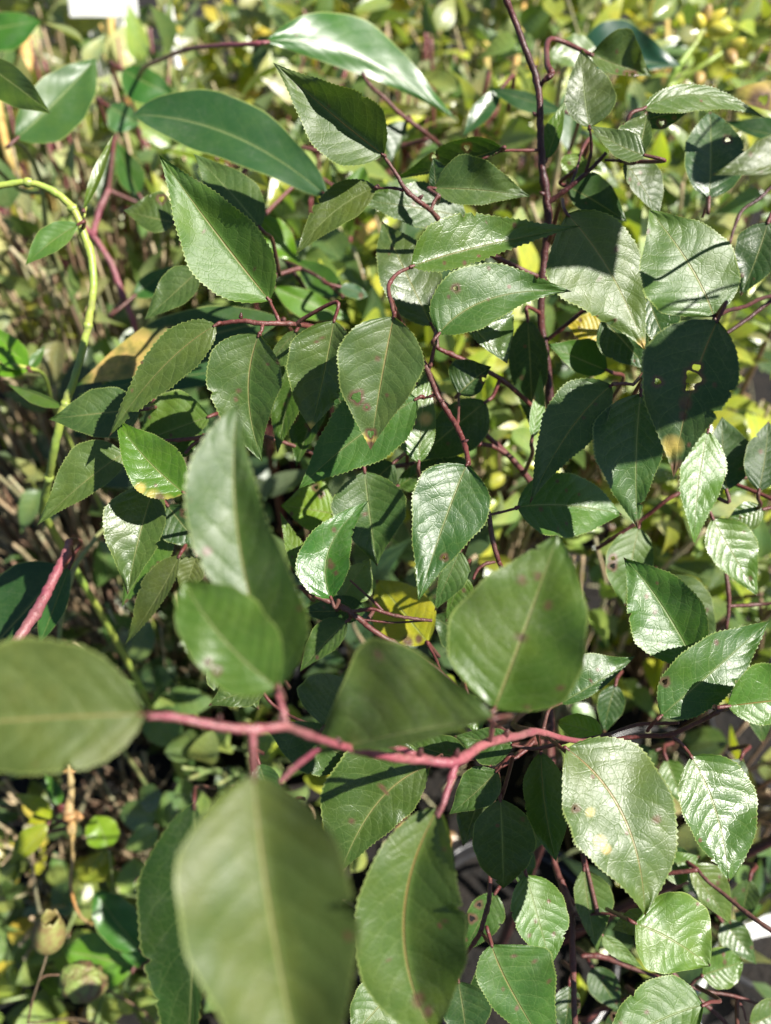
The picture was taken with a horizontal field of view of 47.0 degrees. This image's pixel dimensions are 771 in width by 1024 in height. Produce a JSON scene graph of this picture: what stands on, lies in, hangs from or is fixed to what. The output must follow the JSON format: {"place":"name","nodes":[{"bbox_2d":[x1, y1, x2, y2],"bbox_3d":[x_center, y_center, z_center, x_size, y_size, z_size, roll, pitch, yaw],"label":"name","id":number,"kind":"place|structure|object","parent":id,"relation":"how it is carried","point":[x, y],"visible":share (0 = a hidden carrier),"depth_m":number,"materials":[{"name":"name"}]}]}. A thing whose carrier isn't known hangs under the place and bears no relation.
{"place":"outdoors","nodes":[
{"label":"outdoors","id":0,"kind":"place"},
{"bbox_2d":[0,0,770,1023],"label":"ground","id":1,"kind":"structure","parent":0,"point":[760,388],"depth_m":1.11,"materials":[{"name":"soil"}]},
{"bbox_2d":[0,101,79,270],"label":"bamboo cane","id":2,"kind":"object","parent":1,"relation":"on","point":[9,158],"visible":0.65,"depth_m":1.07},
{"bbox_2d":[18,33,62,216],"bbox_3d":[-0.441,-0.370,1.296,0.040,0.594,0.205,0,50,0],"label":"bamboo cane","id":3,"kind":"object","parent":1,"relation":"on","point":[25,50],"visible":0.2,"depth_m":1.10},
{"bbox_2d":[0,537,82,642],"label":"pink stemmed plant","id":4,"kind":"object","parent":1,"relation":"on","point":[33,594],"visible":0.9,"depth_m":0.50,"materials":[{"name":"green plant"}]},
{"bbox_2d":[9,773,93,929],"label":"yellow leaved weed","id":5,"kind":"object","parent":1,"relation":"on","point":[28,841],"visible":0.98,"depth_m":0.68,"materials":[{"name":"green plant"}]},
{"bbox_2d":[0,772,111,979],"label":"weed","id":6,"kind":"object","parent":1,"relation":"on","point":[58,870],"visible":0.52,"depth_m":0.89,"materials":[{"name":"green plant"}]},
{"bbox_2d":[27,909,95,1023],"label":"seed head","id":7,"kind":"object","parent":1,"relation":"on","point":[48,934],"visible":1,"depth_m":0.59},
{"bbox_2d":[0,0,146,296],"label":"bushy plant","id":8,"kind":"object","parent":1,"relation":"on","point":[59,13],"visible":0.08,"depth_m":1.16,"materials":[{"name":"green plant"}]},
{"bbox_2d":[0,0,156,143],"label":"bushy plant","id":9,"kind":"object","parent":1,"relation":"on","point":[23,6],"visible":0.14,"depth_m":1.62,"materials":[{"name":"green plant"}]},
{"bbox_2d":[61,764,95,926],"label":"dead stalk","id":10,"kind":"object","parent":1,"relation":"on","point":[72,816],"visible":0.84,"depth_m":0.66,"materials":[{"name":"beige plant"}]},
{"bbox_2d":[0,845,159,1023],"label":"weed","id":11,"kind":"object","parent":1,"relation":"on","point":[106,1008],"visible":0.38,"depth_m":0.85,"materials":[{"name":"green plant"}]},
{"bbox_2d":[0,329,162,653],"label":"seedling","id":12,"kind":"object","parent":1,"relation":"on","point":[15,360],"visible":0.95,"depth_m":0.58,"materials":[{"name":"green plant"}]},
{"bbox_2d":[0,12,174,588],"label":"broad leaved plant","id":13,"kind":"object","parent":1,"relation":"on","point":[54,106],"visible":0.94,"depth_m":0.64,"materials":[{"name":"green plant"}]},
{"bbox_2d":[0,28,175,344],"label":"dry stalk clump","id":14,"kind":"object","parent":1,"relation":"on","point":[65,262],"visible":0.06,"depth_m":1.10,"materials":[{"name":"brown plant"}]},
{"bbox_2d":[0,365,180,645],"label":"bushy plant","id":15,"kind":"object","parent":1,"relation":"on","point":[27,468],"visible":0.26,"depth_m":0.90,"materials":[{"name":"green plant"}]},
{"bbox_2d":[0,133,184,780],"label":"young vine","id":16,"kind":"object","parent":1,"relation":"on","point":[52,237],"visible":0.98,"depth_m":0.48,"materials":[{"name":"green plant"}]},
{"bbox_2d":[0,137,186,450],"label":"bushy plant","id":17,"kind":"object","parent":1,"relation":"on","point":[28,205],"visible":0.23,"depth_m":0.92,"materials":[{"name":"green plant"}]},
{"bbox_2d":[0,319,189,655],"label":"dry stalk clump","id":18,"kind":"object","parent":1,"relation":"on","point":[12,532],"visible":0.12,"depth_m":0.96,"materials":[{"name":"beige plant"}]},
{"bbox_2d":[0,168,208,548],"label":"dry stalk clump","id":19,"kind":"object","parent":1,"relation":"on","point":[78,329],"visible":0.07,"depth_m":0.95,"materials":[{"name":"beige plant"}]},
{"bbox_2d":[68,0,142,132],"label":"sign board","id":20,"kind":"object","parent":1,"relation":"on","point":[116,10],"visible":0.11,"depth_m":1.15,"materials":[{"name":"white plastic"}]},
{"bbox_2d":[0,484,213,755],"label":"dry stalk clump","id":21,"kind":"object","parent":1,"relation":"on","point":[84,621],"visible":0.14,"depth_m":0.93,"materials":[{"name":"beige plant"}]},
{"bbox_2d":[59,960,155,1023],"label":"split pod","id":22,"kind":"object","parent":1,"relation":"on","point":[82,981],"visible":1,"depth_m":0.62,"materials":[{"name":"green plant"}]},
{"bbox_2d":[65,891,150,1001],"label":"broad weed","id":23,"kind":"object","parent":1,"relation":"on","point":[111,945],"visible":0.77,"depth_m":0.71,"materials":[{"name":"green plant"}]},
{"bbox_2d":[85,816,136,897],"bbox_3d":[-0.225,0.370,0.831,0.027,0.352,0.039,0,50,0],"label":"round leaf sprout","id":24,"kind":"object","parent":1,"relation":"on","point":[101,832],"visible":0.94,"depth_m":0.70,"materials":[{"name":"green plant"}]},
{"bbox_2d":[57,527,166,827],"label":"brown stalked plant","id":25,"kind":"object","parent":1,"relation":"on","point":[93,541],"visible":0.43,"depth_m":0.56,"materials":[{"name":"brown plant"}]},
{"bbox_2d":[107,18,116,71],"bbox_3d":[-0.392,-0.569,1.491,0.064,0.550,0.209,0,50,0],"label":"bamboo cane","id":26,"kind":"object","parent":1,"relation":"on","point":[111,25],"visible":0.22,"depth_m":1.29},
{"bbox_2d":[0,35,232,334],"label":"bushy plant","id":27,"kind":"object","parent":1,"relation":"on","point":[92,49],"visible":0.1,"depth_m":1.02,"materials":[{"name":"green plant"}]},
{"bbox_2d":[103,53,129,104],"bbox_3d":[-0.400,-0.562,1.492,0.156,0.541,0.198,0,50,0],"label":"bamboo cane","id":28,"kind":"object","parent":1,"relation":"on","point":[128,101],"visible":0.06,"depth_m":1.27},
{"bbox_2d":[0,739,239,900],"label":"dry stalk clump","id":29,"kind":"object","parent":1,"relation":"on","point":[120,854],"visible":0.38,"depth_m":0.95,"materials":[{"name":"brown plant"}]},
{"bbox_2d":[3,3,245,211],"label":"bushy plant","id":30,"kind":"object","parent":1,"relation":"on","point":[136,34],"visible":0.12,"depth_m":1.15,"materials":[{"name":"green plant"}]},
{"bbox_2d":[72,136,185,501],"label":"purple stalked plant","id":31,"kind":"object","parent":1,"relation":"on","point":[123,164],"visible":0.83,"depth_m":0.72,"materials":[{"name":"green plant"}]},
{"bbox_2d":[0,23,294,499],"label":"bushy plant","id":32,"kind":"object","parent":1,"relation":"on","point":[53,359],"visible":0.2,"depth_m":0.88,"materials":[{"name":"green plant"}]},
{"bbox_2d":[38,130,289,463],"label":"dry stalk clump","id":33,"kind":"object","parent":1,"relation":"on","point":[96,251],"visible":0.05,"depth_m":0.95,"materials":[{"name":"beige plant"}]},
{"bbox_2d":[18,255,315,650],"bbox_3d":[-0.189,0.003,0.975,0.279,0.603,0.337,0,50,0],"label":"bushy plant","id":34,"kind":"object","parent":1,"relation":"on","point":[274,485],"visible":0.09,"depth_m":0.79,"materials":[{"name":"green plant"}]},
{"bbox_2d":[31,539,313,826],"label":"weed","id":35,"kind":"object","parent":1,"relation":"on","point":[184,695],"visible":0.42,"depth_m":0.83,"materials":[{"name":"green plant"}]},
{"bbox_2d":[164,5,184,80],"bbox_3d":[-0.277,-0.449,1.356,0.013,0.600,0.011,0,50,0],"label":"marker post","id":36,"kind":"object","parent":1,"relation":"on","point":[177,62],"visible":0.11,"depth_m":1.17,"materials":[{"name":"white plastic"}]},
{"bbox_2d":[138,959,214,1011],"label":"weed","id":37,"kind":"object","parent":1,"relation":"on","point":[209,1006],"visible":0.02,"depth_m":0.86,"materials":[{"name":"green plant"}]},
{"bbox_2d":[76,305,306,676],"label":"long leaved plant","id":38,"kind":"object","parent":1,"relation":"on","point":[117,366],"visible":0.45,"depth_m":0.53,"materials":[{"name":"green plant"}]},
{"bbox_2d":[133,89,325,572],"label":"long leaved plant","id":39,"kind":"object","parent":1,"relation":"on","point":[246,136],"visible":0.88,"depth_m":0.57,"materials":[{"name":"green plant"}]},
{"bbox_2d":[146,0,318,199],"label":"bushy plant","id":40,"kind":"object","parent":1,"relation":"on","point":[221,17],"visible":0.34,"depth_m":1.34,"materials":[{"name":"yellow plant"}]},
{"bbox_2d":[119,690,366,871],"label":"weed","id":41,"kind":"object","parent":1,"relation":"on","point":[138,817],"visible":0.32,"depth_m":0.81,"materials":[{"name":"green plant"}]},
{"bbox_2d":[92,0,442,444],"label":"bushy plant","id":42,"kind":"object","parent":1,"relation":"on","point":[166,26],"visible":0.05,"depth_m":0.98,"materials":[{"name":"green plant"}]},
{"bbox_2d":[196,0,347,116],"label":"bushy plant","id":43,"kind":"object","parent":1,"relation":"on","point":[201,23],"visible":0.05,"depth_m":1.59,"materials":[{"name":"green plant"}]},
{"bbox_2d":[141,62,425,540],"bbox_3d":[-0.086,-0.147,1.046,0.338,0.688,0.407,0,50,0],"label":"bushy plant","id":44,"kind":"object","parent":1,"relation":"on","point":[334,244],"visible":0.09,"depth_m":0.83,"materials":[{"name":"green plant"}]},
{"bbox_2d":[130,12,456,242],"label":"long leaved plant","id":45,"kind":"object","parent":1,"relation":"on","point":[352,43],"visible":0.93,"depth_m":0.62,"materials":[{"name":"green plant"}]},
{"bbox_2d":[283,640,352,716],"bbox_3d":[-0.039,0.252,1.074,0.159,0.130,0.159,0,50,0],"label":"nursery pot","id":46,"kind":"object","parent":1,"relation":"on","point":[296,679],"visible":0.05,"depth_m":1.05,"materials":[{"name":"black plastic"}]},
{"bbox_2d":[258,166,368,663],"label":"bright leaved plant","id":47,"kind":"object","parent":46,"relation":"in","point":[321,283],"visible":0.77,"depth_m":0.60,"materials":[{"name":"green plant"}]},
{"bbox_2d":[306,214,379,457],"bbox_3d":[-0.056,-0.135,1.109,0.084,0.577,0.233,-14,51,-12],"label":"bamboo cane","id":48,"kind":"object","parent":1,"relation":"on","point":[361,235],"visible":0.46,"depth_m":0.85,"materials":[{"name":"yellow plant"}]},
{"bbox_2d":[301,71,444,408],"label":"dark twig plant","id":49,"kind":"object","parent":1,"relation":"on","point":[396,131],"visible":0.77,"depth_m":0.64,"materials":[{"name":"green plant"}]},
{"bbox_2d":[211,5,536,368],"bbox_3d":[-0.008,-0.335,1.258,0.405,0.605,0.353,0,50,0],"label":"dry stalk clump","id":50,"kind":"object","parent":1,"relation":"on","point":[383,295],"visible":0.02,"depth_m":1.11,"materials":[{"name":"plant"}]},
{"bbox_2d":[0,345,751,1023],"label":"leaf litter","id":51,"kind":"object","parent":1,"relation":"on","point":[356,971],"visible":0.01,"depth_m":0.97,"materials":[{"name":"brown plant"}]},
{"bbox_2d":[260,449,495,744],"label":"bushy plant","id":52,"kind":"object","parent":1,"relation":"on","point":[357,635],"visible":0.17,"depth_m":0.79,"materials":[{"name":"green plant"}]},
{"bbox_2d":[0,381,770,1023],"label":"dry twigs","id":53,"kind":"object","parent":1,"relation":"on","point":[46,891],"visible":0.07,"depth_m":1.04,"materials":[{"name":"brown wood"}]},
{"bbox_2d":[273,0,521,175],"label":"bushy plant","id":54,"kind":"object","parent":1,"relation":"on","point":[339,6],"visible":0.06,"depth_m":1.24,"materials":[{"name":"green plant"}]},
{"bbox_2d":[248,0,561,347],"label":"bushy plant","id":55,"kind":"object","parent":1,"relation":"on","point":[517,133],"visible":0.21,"depth_m":0.96,"materials":[{"name":"green plant"}]},
{"bbox_2d":[264,107,582,579],"bbox_3d":[0.028,-0.058,0.987,0.382,0.663,0.285,18,52,15],"label":"bushy plant","id":56,"kind":"object","parent":1,"relation":"on","point":[364,258],"visible":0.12,"depth_m":0.82,"materials":[{"name":"green plant"}]},
{"bbox_2d":[460,332,469,357],"bbox_3d":[0.081,-0.068,1.085,0.014,0.527,0.190,3,50,2],"label":"bamboo cane","id":57,"kind":"object","parent":1,"relation":"on","point":[464,352],"visible":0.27,"depth_m":0.85,"materials":[{"name":"green plant"}]},
{"bbox_2d":[355,358,592,668],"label":"dry stalk clump","id":58,"kind":"object","parent":1,"relation":"on","point":[406,569],"visible":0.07,"depth_m":0.92,"materials":[{"name":"brown plant"}]},
{"bbox_2d":[357,0,593,181],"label":"bushy plant","id":59,"kind":"object","parent":1,"relation":"on","point":[499,14],"visible":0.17,"depth_m":1.29,"materials":[{"name":"green plant"}]},
{"bbox_2d":[471,10,489,208],"bbox_3d":[0.131,-0.459,1.386,0.016,0.570,0.206,0,50,0],"label":"bamboo cane","id":60,"kind":"object","parent":1,"relation":"on","point":[485,19],"visible":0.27,"depth_m":1.17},
{"bbox_2d":[507,0,526,113],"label":"bamboo cane","id":61,"kind":"object","parent":1,"relation":"on","point":[517,57],"visible":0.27,"depth_m":1.12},
{"bbox_2d":[381,23,673,401],"bbox_3d":[0.155,-0.390,1.308,0.383,0.600,0.320,-13,51,-11],"label":"dry stalk clump","id":62,"kind":"object","parent":1,"relation":"on","point":[406,159],"visible":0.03,"depth_m":1.16,"materials":[{"name":"plant"}]},
{"bbox_2d":[353,0,705,442],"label":"bushy plant","id":63,"kind":"object","parent":1,"relation":"on","point":[503,46],"visible":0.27,"depth_m":0.98,"materials":[{"name":"green plant"}]},
{"bbox_2d":[441,839,620,1023],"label":"nursery pot","id":64,"kind":"object","parent":1,"relation":"on","point":[472,879],"visible":0.2,"depth_m":0.88,"materials":[{"name":"black plastic"}]},
{"bbox_2d":[0,0,770,1023],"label":"serrated leaf shrub","id":65,"kind":"object","parent":64,"relation":"in","point":[244,898],"visible":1,"depth_m":0.39,"materials":[{"name":"green plant"}]},
{"bbox_2d":[384,303,705,643],"bbox_3d":[0.120,0.036,0.949,0.300,0.602,0.334,-22,53,-17],"label":"bushy plant","id":66,"kind":"object","parent":1,"relation":"on","point":[502,423],"visible":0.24,"depth_m":0.79,"materials":[{"name":"yellow plant"}]},
{"bbox_2d":[463,19,681,494],"bbox_3d":[0.154,-0.097,0.946,0.106,0.776,0.245,20,53,16],"label":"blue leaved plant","id":67,"kind":"object","parent":1,"relation":"on","point":[654,54],"visible":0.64,"depth_m":0.66,"materials":[{"name":"green plant"}]},
{"bbox_2d":[448,527,770,768],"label":"bushy plant","id":68,"kind":"object","parent":1,"relation":"on","point":[611,630],"visible":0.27,"depth_m":0.83,"materials":[{"name":"green plant"}]},
{"bbox_2d":[455,113,770,546],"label":"bushy plant","id":69,"kind":"object","parent":1,"relation":"on","point":[634,224],"visible":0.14,"depth_m":0.80,"materials":[{"name":"green plant"}]},
{"bbox_2d":[575,883,667,1023],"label":"weed","id":70,"kind":"object","parent":1,"relation":"on","point":[582,988],"visible":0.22,"depth_m":0.83,"materials":[{"name":"green plant"}]},
{"bbox_2d":[489,0,770,208],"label":"bushy plant","id":71,"kind":"object","parent":1,"relation":"on","point":[634,11],"visible":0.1,"depth_m":1.30,"materials":[{"name":"green plant"}]},
{"bbox_2d":[492,0,770,452],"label":"bushy plant","id":72,"kind":"object","parent":1,"relation":"on","point":[676,51],"visible":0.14,"depth_m":0.96,"materials":[{"name":"green plant"}]},
{"bbox_2d":[505,59,763,481],"bbox_3d":[0.324,-0.257,1.199,0.380,0.595,0.305,0,50,0],"label":"dry stalk clump","id":73,"kind":"object","parent":1,"relation":"on","point":[566,202],"depth_m":1.09,"materials":[{"name":"plant"}]},
{"bbox_2d":[616,18,669,164],"bbox_3d":[0.352,-0.492,1.383,0.032,0.616,0.229,-4,50,-3],"label":"bamboo cane","id":74,"kind":"object","parent":1,"relation":"on","point":[666,28],"visible":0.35,"depth_m":1.11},
{"bbox_2d":[524,196,770,704],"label":"bushy plant","id":75,"kind":"object","parent":1,"relation":"on","point":[748,425],"visible":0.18,"depth_m":0.81,"materials":[{"name":"green plant"}]},
{"bbox_2d":[575,726,733,914],"bbox_3d":[0.288,0.352,0.971,0.180,0.160,0.180,0,50,0],"label":"nursery pot","id":76,"kind":"object","parent":1,"relation":"on","point":[619,893],"visible":0.07,"depth_m":0.96,"materials":[{"name":"black plastic"}]},
{"bbox_2d":[539,64,770,507],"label":"bushy plant","id":77,"kind":"object","parent":1,"relation":"on","point":[721,221],"visible":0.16,"depth_m":0.82,"materials":[{"name":"green plant"}]},
{"bbox_2d":[557,745,770,1012],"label":"bushy plant","id":78,"kind":"object","parent":1,"relation":"on","point":[686,976],"visible":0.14,"depth_m":0.80,"materials":[{"name":"green plant"}]},
{"bbox_2d":[565,705,770,825],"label":"dry stalk clump","id":79,"kind":"object","parent":1,"relation":"on","point":[736,734],"visible":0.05,"depth_m":0.87,"materials":[{"name":"brown plant"}]},
{"bbox_2d":[565,0,770,209],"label":"bushy plant","id":80,"kind":"object","parent":1,"relation":"on","point":[718,67],"visible":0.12,"depth_m":1.25,"materials":[{"name":"green plant"}]},
{"bbox_2d":[661,22,684,84],"bbox_3d":[0.374,-0.505,1.394,0.045,0.616,0.234,-7,50,-6],"label":"bamboo cane","id":81,"kind":"object","parent":1,"relation":"on","point":[666,71],"visible":0.06,"depth_m":1.16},
{"bbox_2d":[584,481,770,760],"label":"bushy plant","id":82,"kind":"object","parent":1,"relation":"on","point":[701,567],"visible":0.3,"depth_m":0.77,"materials":[{"name":"green plant"}]},
{"bbox_2d":[630,4,744,206],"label":"flower bud plant","id":83,"kind":"object","parent":1,"relation":"on","point":[708,18],"visible":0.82,"depth_m":0.79,"materials":[{"name":"yellow plant"}]},
{"bbox_2d":[628,882,770,1004],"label":"bushy plant","id":84,"kind":"object","parent":1,"relation":"on","point":[766,891],"visible":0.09,"depth_m":0.84,"materials":[{"name":"green plant"}]},
{"bbox_2d":[642,0,768,129],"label":"bushy plant","id":85,"kind":"object","parent":1,"relation":"on","point":[676,24],"visible":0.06,"depth_m":1.63,"materials":[{"name":"green plant"}]},
{"bbox_2d":[669,80,770,552],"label":"brown edged plant","id":86,"kind":"object","parent":1,"relation":"on","point":[756,127],"visible":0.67,"depth_m":0.60,"materials":[{"name":"green plant"}]},
{"bbox_2d":[676,804,770,988],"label":"nursery pot","id":87,"kind":"object","parent":1,"relation":"on","point":[742,980],"visible":0.03,"depth_m":0.89,"materials":[{"name":"black plastic"}]},
{"bbox_2d":[654,727,770,924],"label":"bushy plant","id":88,"kind":"object","parent":87,"relation":"in","point":[686,840],"visible":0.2,"depth_m":0.80,"materials":[{"name":"green plant"}]},
{"bbox_2d":[693,913,770,1023],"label":"nursery pot","id":89,"kind":"object","parent":1,"relation":"on","point":[752,971],"visible":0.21,"depth_m":0.80,"materials":[{"name":"plastic"}]},
{"bbox_2d":[702,660,770,806],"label":"nursery pot","id":90,"kind":"object","parent":1,"relation":"on","point":[722,722],"visible":0.1,"depth_m":0.98,"materials":[{"name":"black plastic"}]},
{"bbox_2d":[600,400,770,688],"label":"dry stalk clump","id":91,"kind":"object","parent":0,"point":[639,669],"visible":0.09,"depth_m":1.01,"materials":[{"name":"brown plant"}]}
]}

